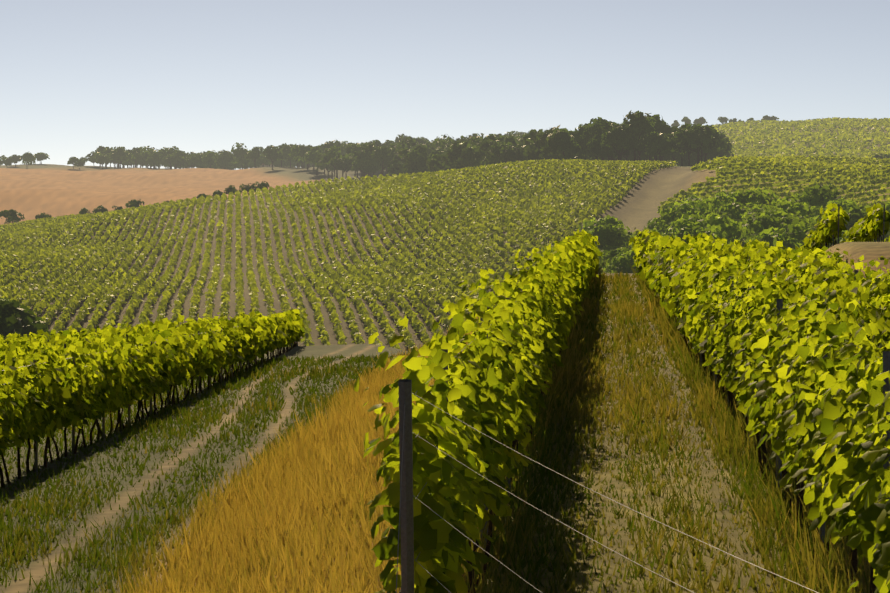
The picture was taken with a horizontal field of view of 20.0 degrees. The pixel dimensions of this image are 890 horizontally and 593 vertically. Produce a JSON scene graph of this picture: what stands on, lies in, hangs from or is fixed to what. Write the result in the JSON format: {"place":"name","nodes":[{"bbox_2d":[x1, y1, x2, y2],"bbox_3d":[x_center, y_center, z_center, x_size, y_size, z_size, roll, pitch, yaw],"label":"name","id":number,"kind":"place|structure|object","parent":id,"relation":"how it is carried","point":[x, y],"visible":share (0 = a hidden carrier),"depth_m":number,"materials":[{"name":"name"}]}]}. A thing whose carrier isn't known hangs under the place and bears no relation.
{"place":"outdoors","nodes":[
{"label":"outdoors","id":0,"kind":"place"},
{"bbox_2d":[0,121,889,592],"bbox_3d":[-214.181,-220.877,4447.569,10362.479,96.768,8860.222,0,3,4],"label":"ground","id":1,"kind":"structure","parent":0,"point":[28,191],"depth_m":76.83,"materials":[{"name":"brown soil"}]},
{"bbox_2d":[0,298,50,338],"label":"tree crowns","id":2,"kind":"object","parent":1,"relation":"on","point":[17,319],"visible":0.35,"depth_m":246.25,"materials":[{"name":"green plant"}]},
{"bbox_2d":[0,181,268,223],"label":"bushes","id":3,"kind":"object","parent":1,"relation":"on","point":[11,215],"visible":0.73,"depth_m":981.44,"materials":[{"name":"green plant"}]},
{"bbox_2d":[14,157,312,169],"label":"tree trunks","id":4,"kind":"object","parent":1,"relation":"on","point":[136,166],"visible":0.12,"depth_m":2347.90,"materials":[{"name":"brown plant"}]},
{"bbox_2d":[0,146,315,168],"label":"distant trees","id":5,"kind":"object","parent":4,"relation":"on","point":[204,159],"visible":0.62,"depth_m":2303.73,"materials":[{"name":"green plant"}]},
{"bbox_2d":[254,163,274,167],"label":"trunks","id":6,"kind":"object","parent":1,"relation":"on","point":[270,165],"depth_m":2316.58,"materials":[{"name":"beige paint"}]},
{"bbox_2d":[0,162,672,349],"bbox_3d":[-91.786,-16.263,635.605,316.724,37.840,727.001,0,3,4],"label":"vines","id":7,"kind":"object","parent":1,"relation":"on","point":[493,230],"visible":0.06,"depth_m":664.96,"materials":[{"name":"green plant"}]},
{"bbox_2d":[0,158,676,350],"bbox_3d":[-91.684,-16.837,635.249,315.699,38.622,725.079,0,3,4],"label":"vine rows","id":8,"kind":"object","parent":1,"relation":"on","point":[375,280],"visible":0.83,"depth_m":626.55,"materials":[{"name":"green plant"}]},
{"bbox_2d":[0,257,876,592],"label":"grass","id":9,"kind":"structure","parent":1,"relation":"on","point":[308,499],"depth_m":33.09,"materials":[{"name":"plant"}]},
{"bbox_2d":[0,229,881,592],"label":"vine trunks","id":10,"kind":"object","parent":1,"relation":"on","point":[488,543],"visible":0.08,"depth_m":47.31,"materials":[{"name":"brown plant"}]},
{"bbox_2d":[2,207,885,592],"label":"trellis posts","id":11,"kind":"object","parent":1,"relation":"on","point":[402,453],"depth_m":13.77,"materials":[{"name":"grey metal"}]},
{"bbox_2d":[0,203,889,456],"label":"vine leaves","id":12,"kind":"object","parent":11,"relation":"attached to","point":[78,392],"visible":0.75,"depth_m":60.64,"materials":[{"name":"green plant"}]},
{"bbox_2d":[354,241,889,592],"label":"vine leaves","id":13,"kind":"object","parent":11,"relation":"attached to","point":[829,427],"visible":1,"depth_m":19.08,"materials":[{"name":"green plant"}]},
{"bbox_2d":[2,207,889,553],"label":"trellis posts","id":14,"kind":"object","parent":1,"relation":"on","point":[886,389],"visible":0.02,"depth_m":28.07,"materials":[{"name":"brown wood"}]},
{"bbox_2d":[240,131,707,178],"bbox_3d":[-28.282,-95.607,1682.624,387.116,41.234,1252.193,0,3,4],"label":"tree trunks","id":15,"kind":"object","parent":1,"relation":"on","point":[362,173],"visible":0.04,"depth_m":1143.81,"materials":[{"name":"brown plant"}]},
{"bbox_2d":[228,110,733,175],"bbox_3d":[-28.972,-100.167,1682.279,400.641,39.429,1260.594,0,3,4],"label":"tree line","id":16,"kind":"object","parent":15,"relation":"attached to","point":[599,137],"visible":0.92,"depth_m":1185.53,"materials":[{"name":"green plant"}]},
{"bbox_2d":[297,204,884,592],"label":"trellis end posts","id":17,"kind":"object","parent":1,"relation":"on","point":[406,521],"visible":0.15,"depth_m":13.95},
{"bbox_2d":[412,393,817,592],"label":"wires","id":18,"kind":"object","parent":17,"relation":"attached to","point":[579,532],"visible":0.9,"depth_m":10.18,"materials":[{"name":"grey metal"}]},
{"bbox_2d":[617,115,778,126],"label":"distant trees","id":19,"kind":"object","parent":1,"relation":"on","point":[700,120],"visible":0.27,"depth_m":2473.76,"materials":[{"name":"green plant"}]},
{"bbox_2d":[620,117,889,247],"bbox_3d":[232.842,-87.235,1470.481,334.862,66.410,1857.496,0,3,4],"label":"vineyard","id":20,"kind":"object","parent":1,"relation":"on","point":[830,152],"visible":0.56,"depth_m":1518.40,"materials":[{"name":"green plant"}]},
{"bbox_2d":[628,157,889,247],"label":"vineyard","id":21,"kind":"object","parent":1,"relation":"on","point":[801,181],"visible":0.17,"depth_m":746.33,"materials":[{"name":"green plant"}]},
{"bbox_2d":[675,153,889,165],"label":"hedge crowns","id":22,"kind":"object","parent":1,"relation":"on","point":[884,156],"visible":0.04,"depth_m":1303.05,"materials":[{"name":"green plant"}]},
{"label":"valley tree trunks","id":23,"kind":"object","parent":1,"relation":"on","visible":0},
{"bbox_2d":[540,183,889,272],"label":"valley tree crowns","id":24,"kind":"object","parent":23,"relation":"on","point":[790,221],"visible":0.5,"depth_m":483.71,"materials":[{"name":"green plant"}]},
{"bbox_2d":[0,0,889,169],"label":"sky","id":25,"kind":"structure","parent":0,"point":[78,77],"materials":[{"name":"blue"}]}
]}

